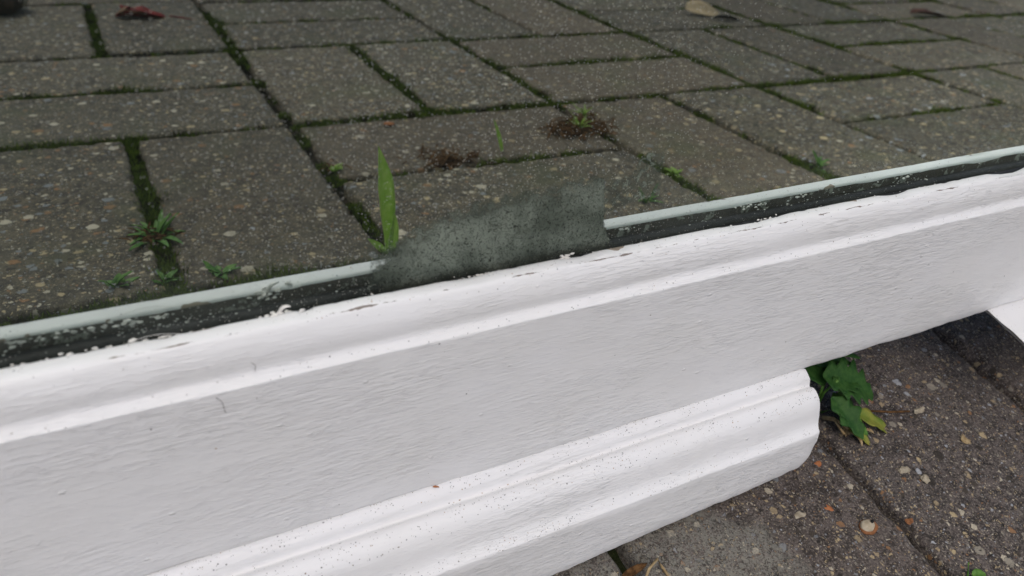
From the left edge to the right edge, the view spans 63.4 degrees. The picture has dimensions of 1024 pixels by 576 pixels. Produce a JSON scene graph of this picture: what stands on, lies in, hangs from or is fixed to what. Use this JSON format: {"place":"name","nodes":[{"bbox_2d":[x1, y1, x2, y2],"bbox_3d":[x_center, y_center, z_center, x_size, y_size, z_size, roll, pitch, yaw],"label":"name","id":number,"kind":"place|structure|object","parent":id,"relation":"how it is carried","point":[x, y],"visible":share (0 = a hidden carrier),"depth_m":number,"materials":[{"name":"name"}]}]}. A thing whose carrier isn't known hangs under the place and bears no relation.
{"place":"outdoors","nodes":[
{"label":"outdoors","id":0,"kind":"place"},
{"bbox_2d":[552,311,1023,575],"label":"paving","id":1,"kind":"structure","parent":0,"point":[957,380],"depth_m":0.31,"materials":[{"name":"concrete"}]},
{"bbox_2d":[0,0,1023,575],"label":"glazed door","id":2,"kind":"structure","parent":1,"relation":"on","point":[204,184],"depth_m":0.20,"materials":[{"name":"white paint"}]},
{"bbox_2d":[277,305,290,314],"bbox_3d":[-0.049,0.005,0.179,0.003,0.002,0.001,-12,47,-27],"label":"paint shaving","id":3,"kind":"object","parent":2,"relation":"on","point":[280,310],"visible":1,"depth_m":0.18,"materials":[{"name":"white paint"}]},
{"bbox_2d":[10,184,934,365],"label":"paint crumbs","id":4,"kind":"object","parent":2,"relation":"on","point":[286,311],"visible":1,"depth_m":0.18,"materials":[{"name":"white paint"}]},
{"bbox_2d":[645,557,669,575],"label":"dry stalk","id":5,"kind":"object","parent":1,"relation":"on","point":[653,564],"visible":1,"depth_m":0.27,"materials":[{"name":"plant"}]},
{"bbox_2d":[794,511,805,518],"bbox_3d":[0.102,0.081,0.296,0.006,0.001,0.003,-12,47,-27],"label":"pebble","id":6,"kind":"object","parent":1,"relation":"on","point":[798,514],"visible":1,"depth_m":0.29,"materials":[{"name":"stone"}]},
{"bbox_2d":[824,504,833,510],"bbox_3d":[0.114,0.080,0.300,0.003,0.001,0.005,-12,47,-27],"label":"pebble","id":7,"kind":"object","parent":1,"relation":"on","point":[828,507],"visible":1,"depth_m":0.30,"materials":[{"name":"stone"}]},
{"bbox_2d":[805,351,887,445],"bbox_3d":[0.134,0.038,0.339,0.039,0.027,0.053,-12,47,-27],"label":"weed","id":8,"kind":"object","parent":1,"relation":"on","point":[842,378],"visible":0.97,"depth_m":0.33,"materials":[{"name":"green plant"}]},
{"bbox_2d":[859,519,878,534],"bbox_3d":[0.128,0.085,0.296,0.008,0.004,0.006,-12,47,-27],"label":"pebble","id":9,"kind":"object","parent":1,"relation":"on","point":[868,526],"visible":1,"depth_m":0.29,"materials":[{"name":"beige stone"}]},
{"bbox_2d":[870,410,909,412],"bbox_3d":[0.151,0.050,0.340,0.027,0.003,0.010,-12,47,-27],"label":"twig","id":10,"kind":"object","parent":1,"relation":"on","point":[902,411],"visible":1,"depth_m":0.34,"materials":[{"name":"brown wood"}]},
{"bbox_2d":[898,466,910,472],"bbox_3d":[0.152,0.070,0.321,0.006,0.001,0.004,-12,47,-27],"label":"pebble","id":11,"kind":"object","parent":1,"relation":"on","point":[904,469],"visible":1,"depth_m":0.32,"materials":[{"name":"stone"}]},
{"bbox_2d":[905,518,912,524],"bbox_3d":[0.145,0.085,0.303,0.004,0.001,0.002,-12,47,-27],"label":"pebble","id":12,"kind":"object","parent":1,"relation":"on","point":[909,521],"visible":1,"depth_m":0.30,"materials":[{"name":"brown stone"}]},
{"bbox_2d":[914,406,924,413],"bbox_3d":[0.171,0.051,0.348,0.007,0.001,0.003,-12,47,-27],"label":"pebble","id":13,"kind":"object","parent":1,"relation":"on","point":[918,410],"visible":1,"depth_m":0.35,"materials":[{"name":"stone"}]},
{"bbox_2d":[920,474,929,483],"bbox_3d":[0.159,0.074,0.320,0.004,0.001,0.004,-12,47,-27],"label":"pebble","id":14,"kind":"object","parent":1,"relation":"on","point":[925,478],"visible":1,"depth_m":0.32,"materials":[{"name":"stone"}]},
{"bbox_2d":[961,435,970,443],"bbox_3d":[0.186,0.062,0.340,0.004,0.001,0.005,-12,47,-27],"label":"pebble","id":15,"kind":"object","parent":1,"relation":"on","point":[964,439],"visible":1,"depth_m":0.34,"materials":[{"name":"stone"}]},
{"bbox_2d":[967,562,985,575],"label":"clover","id":16,"kind":"object","parent":1,"relation":"on","point":[977,572],"visible":1,"depth_m":0.29,"materials":[{"name":"green plant"}]},
{"label":"ground","id":17,"kind":"structure","parent":0,"visible":0},
{"bbox_2d":[607,548,626,573],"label":"joint soil","id":18,"kind":"structure","parent":17,"relation":"on","point":[613,554],"depth_m":0.28,"materials":[{"name":"black soil"}]},
{"bbox_2d":[622,563,646,575],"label":"dead leaf","id":19,"kind":"object","parent":18,"relation":"on","point":[635,569],"visible":1,"depth_m":0.26,"materials":[{"name":"brown plant"}]}
]}

